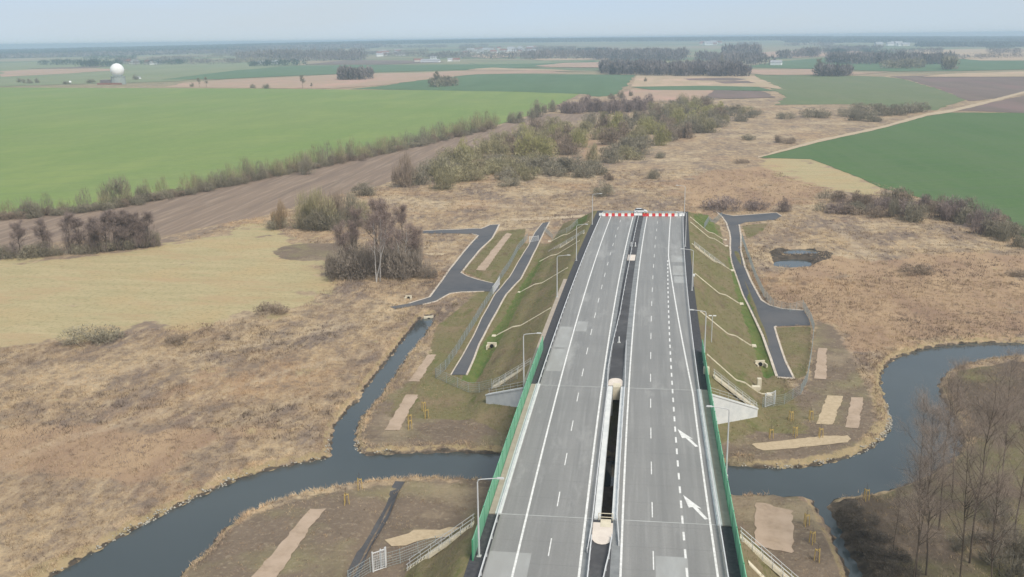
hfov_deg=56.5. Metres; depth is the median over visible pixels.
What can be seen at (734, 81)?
ploughed field
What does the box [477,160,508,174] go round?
willow bush
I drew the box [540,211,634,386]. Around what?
road
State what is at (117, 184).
hedge bush
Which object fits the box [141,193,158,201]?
hedge bush
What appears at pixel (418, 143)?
hedge bush
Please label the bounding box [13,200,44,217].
hedge bush
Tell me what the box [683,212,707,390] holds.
road shoulder
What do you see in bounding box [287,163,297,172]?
hedge bush
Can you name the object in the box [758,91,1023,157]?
sandy track
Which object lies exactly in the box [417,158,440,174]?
willow bush
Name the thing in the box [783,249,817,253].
pond water
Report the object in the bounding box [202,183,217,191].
hedge bush
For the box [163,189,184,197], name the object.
hedge bush
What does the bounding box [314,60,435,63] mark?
ploughed field
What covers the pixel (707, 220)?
wire fence
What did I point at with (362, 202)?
willow bush
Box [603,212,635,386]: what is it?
gutter
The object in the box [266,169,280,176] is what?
hedge bush
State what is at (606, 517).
gap railing
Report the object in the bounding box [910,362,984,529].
bare tree
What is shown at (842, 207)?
thicket shrub
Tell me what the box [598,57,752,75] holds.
wood
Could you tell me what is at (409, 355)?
bank reeds
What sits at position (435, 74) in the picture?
field tree
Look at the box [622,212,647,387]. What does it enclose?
gutter
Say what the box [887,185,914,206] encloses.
thicket shrub
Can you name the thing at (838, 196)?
thicket shrub
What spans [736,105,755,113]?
willow bush
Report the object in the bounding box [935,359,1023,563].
bare tree
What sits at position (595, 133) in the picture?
willow bush
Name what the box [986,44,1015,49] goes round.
tree belt
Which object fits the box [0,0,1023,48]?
sky
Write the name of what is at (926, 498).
bare tree
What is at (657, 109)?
willow bush
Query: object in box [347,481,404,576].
ditch lining
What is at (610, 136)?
willow bush
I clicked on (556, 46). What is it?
tree belt
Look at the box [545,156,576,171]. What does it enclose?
willow bush
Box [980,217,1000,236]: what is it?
thicket shrub
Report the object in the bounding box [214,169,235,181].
hedge sapling
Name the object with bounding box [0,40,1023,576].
ground
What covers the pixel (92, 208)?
hedge bush
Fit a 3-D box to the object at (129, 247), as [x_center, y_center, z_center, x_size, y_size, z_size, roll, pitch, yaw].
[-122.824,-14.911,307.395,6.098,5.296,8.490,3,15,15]
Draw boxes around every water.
[52,318,1023,576]
[774,259,811,266]
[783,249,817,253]
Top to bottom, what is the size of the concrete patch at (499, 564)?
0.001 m
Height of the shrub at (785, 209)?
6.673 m
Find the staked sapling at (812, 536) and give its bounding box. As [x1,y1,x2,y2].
[809,525,815,544]
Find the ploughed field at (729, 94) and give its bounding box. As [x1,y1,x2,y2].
[704,90,774,98]
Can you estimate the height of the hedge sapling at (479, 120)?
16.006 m
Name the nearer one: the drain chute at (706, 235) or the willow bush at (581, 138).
the drain chute at (706, 235)
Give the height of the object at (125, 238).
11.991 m
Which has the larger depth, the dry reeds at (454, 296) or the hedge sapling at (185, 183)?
the hedge sapling at (185, 183)
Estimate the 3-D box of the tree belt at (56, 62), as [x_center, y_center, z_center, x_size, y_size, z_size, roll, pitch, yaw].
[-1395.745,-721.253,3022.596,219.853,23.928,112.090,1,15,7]
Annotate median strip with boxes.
[588,519,612,576]
[608,212,643,380]
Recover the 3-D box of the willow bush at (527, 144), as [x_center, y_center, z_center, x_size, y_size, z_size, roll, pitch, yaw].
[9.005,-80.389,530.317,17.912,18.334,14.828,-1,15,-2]
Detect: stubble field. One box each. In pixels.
[460,52,533,57]
[526,58,608,59]
[630,76,781,88]
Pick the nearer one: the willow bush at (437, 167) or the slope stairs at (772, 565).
the slope stairs at (772, 565)
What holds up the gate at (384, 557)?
on the ground at (200, 272)
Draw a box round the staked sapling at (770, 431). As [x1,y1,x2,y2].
[769,424,773,438]
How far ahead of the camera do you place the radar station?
1540.52 m
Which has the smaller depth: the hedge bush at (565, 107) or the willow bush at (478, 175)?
the willow bush at (478, 175)
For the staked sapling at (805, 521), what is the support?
on the ground at (200, 272)
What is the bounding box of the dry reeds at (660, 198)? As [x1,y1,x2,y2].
[194,169,1023,285]
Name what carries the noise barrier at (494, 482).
on the ground at (200, 272)
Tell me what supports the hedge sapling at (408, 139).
on the ground at (200, 272)
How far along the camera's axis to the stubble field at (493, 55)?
3448.81 m
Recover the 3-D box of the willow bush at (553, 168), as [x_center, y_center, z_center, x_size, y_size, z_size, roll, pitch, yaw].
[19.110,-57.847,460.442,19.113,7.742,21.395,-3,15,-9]
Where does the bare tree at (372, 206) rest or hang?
on the ground at (200, 272)
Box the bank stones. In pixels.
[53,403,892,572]
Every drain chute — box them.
[491,307,550,336]
[518,267,567,292]
[690,217,726,239]
[690,222,727,245]
[695,273,743,304]
[700,311,756,346]
[707,354,771,395]
[748,560,763,576]
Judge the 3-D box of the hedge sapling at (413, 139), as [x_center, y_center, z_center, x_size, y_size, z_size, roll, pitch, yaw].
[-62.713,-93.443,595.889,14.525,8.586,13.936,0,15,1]
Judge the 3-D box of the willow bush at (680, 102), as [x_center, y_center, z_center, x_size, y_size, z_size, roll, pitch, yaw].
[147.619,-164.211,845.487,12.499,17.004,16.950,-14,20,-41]
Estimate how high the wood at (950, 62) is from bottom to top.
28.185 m
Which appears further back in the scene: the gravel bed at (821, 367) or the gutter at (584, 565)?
the gravel bed at (821, 367)
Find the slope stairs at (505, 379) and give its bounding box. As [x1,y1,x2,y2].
[492,358,531,388]
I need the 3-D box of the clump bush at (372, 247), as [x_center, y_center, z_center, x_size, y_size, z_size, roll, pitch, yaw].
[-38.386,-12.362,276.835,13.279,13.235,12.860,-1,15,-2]
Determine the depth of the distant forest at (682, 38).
7230.80 m
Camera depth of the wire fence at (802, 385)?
174.62 m
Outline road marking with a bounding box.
[511,216,718,576]
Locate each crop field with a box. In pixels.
[0,60,300,85]
[0,87,577,212]
[170,61,598,78]
[355,74,634,96]
[471,60,599,63]
[636,86,773,90]
[690,49,725,55]
[749,58,1023,70]
[755,74,964,109]
[761,112,1023,235]
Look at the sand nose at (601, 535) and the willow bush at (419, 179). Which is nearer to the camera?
the sand nose at (601, 535)
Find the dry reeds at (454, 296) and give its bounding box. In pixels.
[0,270,1023,575]
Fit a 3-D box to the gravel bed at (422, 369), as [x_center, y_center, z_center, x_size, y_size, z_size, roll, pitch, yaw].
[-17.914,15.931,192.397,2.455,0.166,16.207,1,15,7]
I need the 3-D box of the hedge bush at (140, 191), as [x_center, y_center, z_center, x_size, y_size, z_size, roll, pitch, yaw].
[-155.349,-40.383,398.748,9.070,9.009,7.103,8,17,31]
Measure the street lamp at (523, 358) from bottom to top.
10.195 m
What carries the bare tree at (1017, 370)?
on the ground at (200, 272)
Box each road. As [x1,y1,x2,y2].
[391,224,499,308]
[452,222,548,374]
[482,514,583,576]
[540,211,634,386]
[622,521,726,576]
[630,211,697,389]
[719,212,809,377]
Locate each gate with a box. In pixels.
[371,547,385,571]
[379,547,386,567]
[492,276,499,291]
[764,390,775,406]
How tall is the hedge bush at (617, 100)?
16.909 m
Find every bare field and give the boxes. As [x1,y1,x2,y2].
[0,68,125,76]
[167,70,567,87]
[468,67,568,70]
[537,62,598,66]
[616,90,712,100]
[750,69,881,74]
[764,50,861,57]
[895,49,1023,59]
[924,71,1023,76]
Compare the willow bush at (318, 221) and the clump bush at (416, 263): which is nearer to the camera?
the clump bush at (416, 263)
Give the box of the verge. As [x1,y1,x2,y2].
[525,279,566,383]
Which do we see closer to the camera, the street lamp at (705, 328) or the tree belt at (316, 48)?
the street lamp at (705, 328)
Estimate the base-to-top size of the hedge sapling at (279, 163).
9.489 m
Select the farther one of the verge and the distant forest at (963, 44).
the distant forest at (963, 44)
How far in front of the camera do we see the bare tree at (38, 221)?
296.39 m
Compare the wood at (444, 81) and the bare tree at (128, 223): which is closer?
the bare tree at (128, 223)
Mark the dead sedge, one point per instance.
(440, 320)
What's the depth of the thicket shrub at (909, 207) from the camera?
340.12 m
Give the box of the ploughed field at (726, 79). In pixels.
[685,78,743,80]
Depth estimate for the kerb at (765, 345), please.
224.17 m
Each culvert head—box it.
[486,342,496,349]
[755,360,767,367]
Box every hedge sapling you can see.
[0,198,13,216]
[11,196,34,212]
[36,192,57,210]
[56,196,70,209]
[72,187,90,211]
[93,192,118,207]
[117,183,133,201]
[137,178,153,195]
[152,176,168,193]
[177,176,193,190]
[184,171,198,190]
[193,173,214,189]
[200,173,217,187]
[207,170,219,181]
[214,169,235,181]
[221,162,235,184]
[231,167,246,183]
[235,157,254,180]
[239,156,256,174]
[248,159,268,180]
[261,158,276,175]
[267,159,286,175]
[272,158,287,168]
[279,156,298,172]
[286,153,304,171]
[301,149,312,166]
[309,145,327,165]
[312,144,328,165]
[316,140,338,163]
[329,149,340,161]
[335,139,345,162]
[340,140,357,159]
[344,136,362,156]
[354,146,371,156]
[363,141,378,154]
[369,138,388,154]
[377,135,395,150]
[386,136,408,148]
[391,133,399,147]
[398,130,412,146]
[407,134,419,144]
[410,132,432,141]
[415,125,435,141]
[423,124,437,136]
[432,119,447,136]
[439,123,455,137]
[445,121,463,136]
[448,120,471,130]
[458,117,470,129]
[462,116,484,131]
[470,110,489,127]
[478,109,494,128]
[484,111,500,127]
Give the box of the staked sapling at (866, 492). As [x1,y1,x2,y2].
[863,482,869,500]
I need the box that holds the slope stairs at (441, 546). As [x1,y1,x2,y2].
[406,514,474,570]
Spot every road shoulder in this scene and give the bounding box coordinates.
[464,514,499,576]
[531,211,602,383]
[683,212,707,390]
[721,526,740,576]
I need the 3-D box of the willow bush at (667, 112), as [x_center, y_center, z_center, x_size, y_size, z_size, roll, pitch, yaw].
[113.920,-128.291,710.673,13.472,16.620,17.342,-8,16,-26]
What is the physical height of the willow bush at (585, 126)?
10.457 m
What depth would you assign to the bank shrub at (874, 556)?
119.08 m
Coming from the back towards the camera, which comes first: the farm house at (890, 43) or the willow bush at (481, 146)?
the farm house at (890, 43)
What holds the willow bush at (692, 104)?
on the ground at (200, 272)
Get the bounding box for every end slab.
[600,519,610,526]
[613,383,620,399]
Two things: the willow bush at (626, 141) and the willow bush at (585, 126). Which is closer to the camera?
the willow bush at (626, 141)
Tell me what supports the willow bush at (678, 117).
on the ground at (200, 272)
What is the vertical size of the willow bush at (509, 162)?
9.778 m
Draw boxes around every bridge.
[488,384,612,519]
[611,386,731,526]
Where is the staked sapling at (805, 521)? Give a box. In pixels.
[804,511,809,526]
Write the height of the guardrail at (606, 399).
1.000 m
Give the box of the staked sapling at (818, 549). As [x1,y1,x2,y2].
[814,545,819,562]
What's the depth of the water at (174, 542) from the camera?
147.15 m
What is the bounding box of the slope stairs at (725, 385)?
[713,369,757,407]
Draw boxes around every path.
[385,527,458,545]
[509,214,586,220]
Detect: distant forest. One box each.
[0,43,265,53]
[228,43,384,49]
[241,38,544,45]
[510,36,815,42]
[781,36,1023,42]
[913,41,1023,46]
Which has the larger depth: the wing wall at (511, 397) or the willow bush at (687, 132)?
the willow bush at (687, 132)
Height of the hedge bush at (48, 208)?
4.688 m
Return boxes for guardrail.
[478,212,602,576]
[587,215,638,552]
[587,535,591,576]
[603,534,611,576]
[617,340,626,545]
[683,228,728,576]
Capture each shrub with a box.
[55,323,124,346]
[162,331,188,345]
[252,301,289,318]
[350,183,376,196]
[497,176,522,187]
[590,179,615,196]
[603,173,614,180]
[646,168,660,178]
[655,151,665,158]
[700,193,745,212]
[732,158,749,163]
[741,133,755,140]
[743,196,769,211]
[773,134,781,142]
[776,111,796,119]
[776,197,792,212]
[781,136,796,143]
[798,106,832,117]
[811,201,828,211]
[812,191,834,198]
[824,203,845,214]
[830,189,848,202]
[830,198,852,214]
[832,197,853,204]
[833,504,851,520]
[835,513,861,531]
[837,106,858,116]
[837,204,868,214]
[842,499,865,515]
[843,528,870,545]
[844,111,870,120]
[844,201,864,209]
[847,102,863,109]
[848,190,874,204]
[850,537,879,557]
[851,104,879,118]
[855,512,880,529]
[862,525,893,543]
[862,545,889,569]
[863,114,883,121]
[864,103,889,110]
[865,199,884,215]
[866,205,891,217]
[867,558,897,576]
[872,102,895,115]
[873,544,911,564]
[874,187,893,202]
[875,196,892,209]
[879,186,914,202]
[885,103,908,115]
[886,197,902,217]
[886,558,922,576]
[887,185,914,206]
[894,198,917,214]
[898,199,930,222]
[899,99,920,112]
[899,199,920,219]
[900,262,937,275]
[911,102,931,111]
[917,193,934,211]
[924,193,947,217]
[934,194,967,219]
[937,201,956,220]
[940,198,968,219]
[945,534,976,551]
[950,206,973,224]
[956,494,1015,525]
[958,196,980,217]
[962,219,996,235]
[965,526,995,545]
[966,208,989,227]
[976,201,998,220]
[976,543,1023,576]
[979,208,1010,222]
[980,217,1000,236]
[984,210,1015,230]
[990,521,1023,561]
[992,221,1022,238]
[993,221,1012,240]
[1005,268,1023,276]
[1006,232,1023,248]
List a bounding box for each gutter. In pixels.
[580,519,591,576]
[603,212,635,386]
[610,520,620,576]
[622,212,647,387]
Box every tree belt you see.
[37,58,99,64]
[73,58,122,66]
[83,55,137,59]
[113,57,139,63]
[140,57,189,64]
[149,55,191,59]
[173,54,222,57]
[212,52,255,56]
[217,57,287,62]
[299,47,336,49]
[383,51,414,55]
[387,44,447,48]
[387,48,427,52]
[457,49,489,52]
[460,43,487,46]
[460,46,481,49]
[529,46,577,49]
[538,45,575,47]
[554,47,604,50]
[738,41,759,44]
[800,47,847,53]
[819,45,848,48]
[820,47,862,51]
[827,48,877,51]
[840,45,869,48]
[845,44,883,49]
[862,49,893,52]
[880,47,944,52]
[985,47,1023,53]
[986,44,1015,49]
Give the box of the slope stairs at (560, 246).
[548,229,584,251]
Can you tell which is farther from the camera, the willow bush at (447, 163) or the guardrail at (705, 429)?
the willow bush at (447, 163)
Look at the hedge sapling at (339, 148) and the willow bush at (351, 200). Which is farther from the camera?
the hedge sapling at (339, 148)
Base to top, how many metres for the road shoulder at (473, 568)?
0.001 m
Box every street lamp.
[477,477,503,556]
[522,332,541,390]
[556,255,564,296]
[575,224,587,260]
[591,193,601,224]
[676,211,686,246]
[680,248,693,290]
[689,309,706,349]
[706,405,729,476]
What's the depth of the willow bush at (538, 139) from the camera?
558.15 m
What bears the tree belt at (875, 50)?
on the ground at (200, 272)
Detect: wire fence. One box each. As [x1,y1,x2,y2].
[347,529,454,576]
[435,286,493,376]
[435,368,515,391]
[499,235,525,278]
[549,219,577,238]
[704,213,721,227]
[742,235,773,307]
[762,331,813,407]
[773,300,814,330]
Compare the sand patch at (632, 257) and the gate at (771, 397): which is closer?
the gate at (771, 397)
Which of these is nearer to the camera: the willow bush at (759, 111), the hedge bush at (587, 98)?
the willow bush at (759, 111)
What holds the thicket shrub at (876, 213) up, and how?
on the ground at (200, 272)
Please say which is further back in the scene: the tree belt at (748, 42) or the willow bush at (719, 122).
the tree belt at (748, 42)
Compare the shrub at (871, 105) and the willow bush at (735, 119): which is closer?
the willow bush at (735, 119)
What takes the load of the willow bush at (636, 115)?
on the ground at (200, 272)
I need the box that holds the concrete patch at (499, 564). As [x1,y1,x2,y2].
[483,255,688,576]
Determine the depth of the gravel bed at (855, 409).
166.83 m
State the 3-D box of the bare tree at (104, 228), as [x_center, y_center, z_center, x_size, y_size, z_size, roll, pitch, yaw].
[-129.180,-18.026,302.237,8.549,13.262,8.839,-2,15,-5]
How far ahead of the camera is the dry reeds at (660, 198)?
354.05 m
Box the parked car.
[634,208,647,212]
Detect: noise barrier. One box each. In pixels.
[472,336,542,560]
[702,339,746,576]
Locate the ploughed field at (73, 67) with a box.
[29,66,104,68]
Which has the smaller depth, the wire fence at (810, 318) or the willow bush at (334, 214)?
the wire fence at (810, 318)
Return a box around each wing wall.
[485,382,522,406]
[711,388,758,423]
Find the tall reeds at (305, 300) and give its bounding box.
[0,235,1005,394]
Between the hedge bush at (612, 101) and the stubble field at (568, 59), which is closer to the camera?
the hedge bush at (612, 101)
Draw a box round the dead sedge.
[0,238,1022,560]
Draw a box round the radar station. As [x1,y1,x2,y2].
[97,63,125,84]
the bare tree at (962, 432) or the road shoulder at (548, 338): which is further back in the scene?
the road shoulder at (548, 338)
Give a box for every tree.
[4,218,31,255]
[30,216,54,255]
[55,212,79,254]
[68,216,86,249]
[78,216,102,253]
[95,212,113,242]
[99,208,122,249]
[109,209,130,249]
[120,210,138,247]
[125,212,147,247]
[137,210,156,247]
[331,219,353,265]
[342,204,365,255]
[360,195,385,255]
[363,209,397,281]
[374,198,401,248]
[389,203,412,248]
[407,224,427,273]
[433,71,439,77]
[616,91,624,97]
[885,482,910,549]
[886,381,957,576]
[886,420,960,576]
[893,399,971,575]
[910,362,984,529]
[928,412,1013,576]
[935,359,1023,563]
[936,355,984,490]
[963,430,1023,576]
[981,343,1023,487]
[992,380,1023,527]
[1004,443,1023,522]
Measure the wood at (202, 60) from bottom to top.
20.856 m
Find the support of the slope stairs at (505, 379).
on the ground at (200, 272)
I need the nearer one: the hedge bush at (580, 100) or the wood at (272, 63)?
the hedge bush at (580, 100)
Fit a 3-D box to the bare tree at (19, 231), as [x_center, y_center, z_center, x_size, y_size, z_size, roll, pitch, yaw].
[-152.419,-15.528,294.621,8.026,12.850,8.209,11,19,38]
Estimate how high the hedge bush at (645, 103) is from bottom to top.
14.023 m
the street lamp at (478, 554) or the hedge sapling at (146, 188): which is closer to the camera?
the street lamp at (478, 554)
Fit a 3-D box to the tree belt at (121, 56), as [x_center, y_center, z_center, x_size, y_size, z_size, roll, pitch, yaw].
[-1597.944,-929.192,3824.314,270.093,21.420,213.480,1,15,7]
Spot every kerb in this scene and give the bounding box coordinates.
[410,234,478,302]
[422,291,483,304]
[424,224,497,230]
[450,224,541,374]
[460,224,499,272]
[466,222,549,374]
[715,211,777,376]
[738,224,800,309]
[774,326,794,378]
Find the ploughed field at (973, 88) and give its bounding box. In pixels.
[890,75,1023,100]
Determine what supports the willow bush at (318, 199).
on the ground at (200, 272)
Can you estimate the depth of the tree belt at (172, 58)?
3411.73 m
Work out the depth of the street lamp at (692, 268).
220.04 m
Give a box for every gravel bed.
[252,509,324,576]
[385,394,417,429]
[409,354,435,380]
[476,233,511,270]
[752,435,850,449]
[754,503,793,552]
[814,348,827,378]
[816,395,842,424]
[845,397,863,427]
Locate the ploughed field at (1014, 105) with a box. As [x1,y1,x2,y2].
[962,96,1023,112]
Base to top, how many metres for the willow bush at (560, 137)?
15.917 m
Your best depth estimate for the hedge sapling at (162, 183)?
408.99 m
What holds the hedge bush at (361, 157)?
on the ground at (200, 272)
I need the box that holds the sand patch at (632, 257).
[627,255,635,260]
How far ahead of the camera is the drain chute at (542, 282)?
247.81 m
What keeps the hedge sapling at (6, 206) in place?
on the ground at (200, 272)
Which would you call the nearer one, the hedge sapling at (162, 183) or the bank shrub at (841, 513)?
the bank shrub at (841, 513)
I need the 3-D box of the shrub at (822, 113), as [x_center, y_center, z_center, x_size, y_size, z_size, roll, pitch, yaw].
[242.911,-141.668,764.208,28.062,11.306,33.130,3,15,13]
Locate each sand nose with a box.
[592,522,612,543]
[608,378,622,385]
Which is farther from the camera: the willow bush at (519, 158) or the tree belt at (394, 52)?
the tree belt at (394, 52)
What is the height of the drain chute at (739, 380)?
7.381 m
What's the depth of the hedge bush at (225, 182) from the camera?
437.46 m
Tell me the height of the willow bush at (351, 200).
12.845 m
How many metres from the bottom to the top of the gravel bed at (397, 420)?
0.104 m
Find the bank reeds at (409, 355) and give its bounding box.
[17,307,1023,576]
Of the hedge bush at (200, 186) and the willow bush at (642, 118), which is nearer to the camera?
the hedge bush at (200, 186)
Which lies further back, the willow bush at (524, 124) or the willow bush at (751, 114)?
the willow bush at (751, 114)
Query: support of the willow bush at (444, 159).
on the ground at (200, 272)
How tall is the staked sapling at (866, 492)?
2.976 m
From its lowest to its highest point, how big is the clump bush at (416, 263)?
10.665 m
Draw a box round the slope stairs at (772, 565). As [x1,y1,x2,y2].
[740,527,797,576]
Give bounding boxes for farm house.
[420,59,432,61]
[770,60,782,64]
[886,42,894,45]
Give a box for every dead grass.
[195,363,878,576]
[851,366,1023,576]
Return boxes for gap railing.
[598,513,612,520]
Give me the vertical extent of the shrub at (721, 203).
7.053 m
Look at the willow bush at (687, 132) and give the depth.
619.30 m
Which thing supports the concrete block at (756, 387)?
on the ground at (200, 272)
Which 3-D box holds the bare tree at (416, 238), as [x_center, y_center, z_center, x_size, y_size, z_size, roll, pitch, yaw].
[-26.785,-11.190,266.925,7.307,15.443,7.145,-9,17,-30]
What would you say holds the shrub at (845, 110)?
on the ground at (200, 272)
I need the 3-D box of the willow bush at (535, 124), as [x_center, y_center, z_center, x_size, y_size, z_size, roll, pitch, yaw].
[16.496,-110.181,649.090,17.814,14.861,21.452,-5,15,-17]
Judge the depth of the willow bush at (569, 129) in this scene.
627.46 m
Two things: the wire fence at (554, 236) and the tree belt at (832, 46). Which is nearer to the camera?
the wire fence at (554, 236)
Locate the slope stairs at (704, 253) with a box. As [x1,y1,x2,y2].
[694,242,724,264]
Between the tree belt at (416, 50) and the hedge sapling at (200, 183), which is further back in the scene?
the tree belt at (416, 50)
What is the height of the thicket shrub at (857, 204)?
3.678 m
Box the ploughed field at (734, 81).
[715,81,753,82]
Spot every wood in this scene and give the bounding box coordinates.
[122,58,238,64]
[234,46,367,60]
[248,58,306,65]
[336,64,374,79]
[413,50,506,58]
[427,75,458,86]
[505,47,592,58]
[590,46,690,60]
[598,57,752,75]
[693,49,775,65]
[721,42,762,55]
[775,49,793,58]
[792,46,820,56]
[812,63,853,76]
[824,49,957,63]
[879,58,926,68]
[928,52,1023,58]
[940,54,959,69]
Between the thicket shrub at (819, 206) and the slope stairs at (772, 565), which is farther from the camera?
the thicket shrub at (819, 206)
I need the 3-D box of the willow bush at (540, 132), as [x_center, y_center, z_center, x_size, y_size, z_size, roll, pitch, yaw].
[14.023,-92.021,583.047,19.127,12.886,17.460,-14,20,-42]
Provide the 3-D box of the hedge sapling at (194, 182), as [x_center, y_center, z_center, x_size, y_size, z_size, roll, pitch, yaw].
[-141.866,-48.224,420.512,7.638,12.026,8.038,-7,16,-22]
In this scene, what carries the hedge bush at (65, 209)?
on the ground at (200, 272)
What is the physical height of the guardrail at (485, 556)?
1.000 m
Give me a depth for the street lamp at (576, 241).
250.89 m
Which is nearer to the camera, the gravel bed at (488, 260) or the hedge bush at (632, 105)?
the gravel bed at (488, 260)
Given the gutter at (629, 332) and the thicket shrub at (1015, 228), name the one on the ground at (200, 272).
the thicket shrub at (1015, 228)
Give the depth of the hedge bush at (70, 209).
372.38 m
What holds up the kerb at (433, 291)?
on the service road at (455, 280)
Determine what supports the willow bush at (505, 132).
on the ground at (200, 272)
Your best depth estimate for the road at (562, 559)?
111.56 m
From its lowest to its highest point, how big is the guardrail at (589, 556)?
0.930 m
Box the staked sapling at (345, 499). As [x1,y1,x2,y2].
[344,488,349,505]
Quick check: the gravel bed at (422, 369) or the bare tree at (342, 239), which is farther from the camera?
the bare tree at (342, 239)
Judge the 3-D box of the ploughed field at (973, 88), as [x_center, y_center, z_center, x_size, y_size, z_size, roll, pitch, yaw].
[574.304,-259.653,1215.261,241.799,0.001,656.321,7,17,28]
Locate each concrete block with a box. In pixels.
[751,385,759,390]
[757,377,761,389]
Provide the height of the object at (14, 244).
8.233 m
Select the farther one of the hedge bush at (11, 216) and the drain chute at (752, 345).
the hedge bush at (11, 216)
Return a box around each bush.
[0,209,14,220]
[0,211,19,220]
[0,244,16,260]
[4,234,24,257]
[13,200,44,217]
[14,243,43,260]
[16,210,30,219]
[24,210,42,218]
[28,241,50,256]
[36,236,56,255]
[45,206,56,215]
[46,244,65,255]
[49,207,65,215]
[57,207,73,213]
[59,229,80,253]
[60,203,77,213]
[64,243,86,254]
[72,207,84,213]
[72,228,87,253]
[75,204,91,212]
[79,202,99,212]
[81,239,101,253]
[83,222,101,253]
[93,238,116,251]
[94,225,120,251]
[95,174,132,202]
[95,202,114,210]
[100,201,118,209]
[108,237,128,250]
[110,196,125,207]
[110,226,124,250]
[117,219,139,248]
[118,198,129,206]
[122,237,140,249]
[128,195,145,205]
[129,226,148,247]
[133,184,150,199]
[134,193,150,203]
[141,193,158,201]
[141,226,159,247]
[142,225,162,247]
[145,192,164,200]
[150,189,174,200]
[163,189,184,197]
[171,186,189,195]
[182,189,196,194]
[188,186,200,194]
[197,184,209,191]
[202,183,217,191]
[208,176,223,187]
[218,176,239,187]
[226,177,243,185]
[234,176,248,183]
[248,170,259,181]
[251,166,268,179]
[263,214,288,230]
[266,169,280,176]
[270,199,290,229]
[275,165,288,175]
[285,189,315,228]
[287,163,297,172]
[294,210,313,229]
[297,151,316,174]
[299,206,338,232]
[302,184,340,230]
[314,159,335,166]
[314,217,343,230]
[316,204,346,227]
[318,186,352,219]
[320,253,341,276]
[325,243,354,281]
[326,209,347,228]
[330,155,347,163]
[335,190,360,217]
[339,227,362,270]
[339,241,372,281]
[341,209,350,219]
[347,213,371,226]
[349,155,366,160]
[349,198,372,223]
[355,241,383,276]
[361,228,396,264]
[368,148,383,155]
[369,242,406,278]
[380,145,396,152]
[387,233,412,268]
[387,242,422,280]
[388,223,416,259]
[390,148,416,187]
[391,145,404,151]
[401,142,413,147]
[404,164,431,185]
[405,240,431,276]
[409,141,425,147]
[414,139,430,144]
[415,260,439,278]
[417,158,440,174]
[426,155,461,175]
[427,157,449,180]
[428,134,440,142]
[428,169,457,190]
[430,153,457,167]
[435,133,449,140]
[435,146,459,160]
[442,162,469,183]
[449,146,474,162]
[452,131,465,136]
[453,137,472,161]
[453,149,482,170]
[458,162,489,181]
[464,134,494,158]
[469,127,478,132]
[472,157,501,170]
[475,125,488,131]
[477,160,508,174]
[478,121,499,129]
[481,129,502,152]
[483,154,509,165]
[484,137,513,156]
[491,130,517,140]
[493,155,519,171]
[494,132,515,151]
[494,164,518,179]
[506,111,514,122]
[507,153,528,168]
[509,135,537,156]
[510,126,532,140]
[511,110,524,123]
[511,121,536,134]
[511,163,542,181]
[513,129,542,157]
[515,157,547,170]
[520,151,551,165]
[526,117,547,130]
[527,107,536,119]
[527,128,546,140]
[527,153,556,168]
[530,99,546,117]
[530,135,551,152]
[534,134,558,157]
[538,121,555,141]
[538,161,572,176]
[541,116,563,130]
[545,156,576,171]
[546,122,567,137]
[547,126,572,146]
[548,100,557,111]
[554,137,583,154]
[557,101,565,112]
[557,120,573,128]
[559,153,593,170]
[560,100,574,113]
[560,125,576,136]
[568,125,587,147]
[570,101,586,113]
[570,128,589,140]
[570,161,595,177]
[572,120,594,133]
[577,96,587,111]
[578,111,598,127]
[582,94,592,109]
[584,159,608,175]
[585,101,598,111]
[586,143,600,161]
[587,97,600,111]
[589,126,614,139]
[592,115,612,132]
[595,110,610,124]
[596,125,621,144]
[598,141,623,156]
[598,150,622,163]
[600,99,607,111]
[601,101,615,113]
[605,110,627,134]
[607,96,615,110]
[611,100,624,114]
[611,135,634,151]
[612,145,647,160]
[613,113,633,132]
[614,119,631,138]
[616,94,627,110]
[619,100,635,111]
[623,114,638,127]
[625,100,639,111]
[626,127,649,145]
[629,110,644,124]
[630,95,639,107]
[630,124,649,137]
[630,140,654,154]
[634,114,658,129]
[635,99,644,110]
[635,116,659,133]
[635,134,654,147]
[639,97,649,110]
[643,110,659,121]
[645,93,654,108]
[645,101,660,113]
[649,105,665,117]
[652,123,671,145]
[654,120,679,133]
[656,100,670,114]
[657,108,671,122]
[658,131,677,141]
[659,103,682,118]
[659,113,675,127]
[663,122,682,139]
[669,106,687,127]
[671,101,684,111]
[672,95,686,107]
[675,122,695,138]
[676,92,689,102]
[677,114,703,132]
[683,105,700,116]
[684,122,707,133]
[685,101,700,112]
[686,109,698,121]
[687,97,703,111]
[692,113,708,124]
[697,117,721,132]
[698,105,712,115]
[699,101,713,110]
[700,95,710,105]
[700,107,721,119]
[703,95,713,102]
[707,106,729,117]
[710,100,724,110]
[714,118,730,127]
[717,113,730,121]
[726,109,741,115]
[731,104,744,112]
[732,113,748,121]
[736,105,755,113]
[743,110,757,117]
[749,108,763,114]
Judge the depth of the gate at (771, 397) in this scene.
170.52 m
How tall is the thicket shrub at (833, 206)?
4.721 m

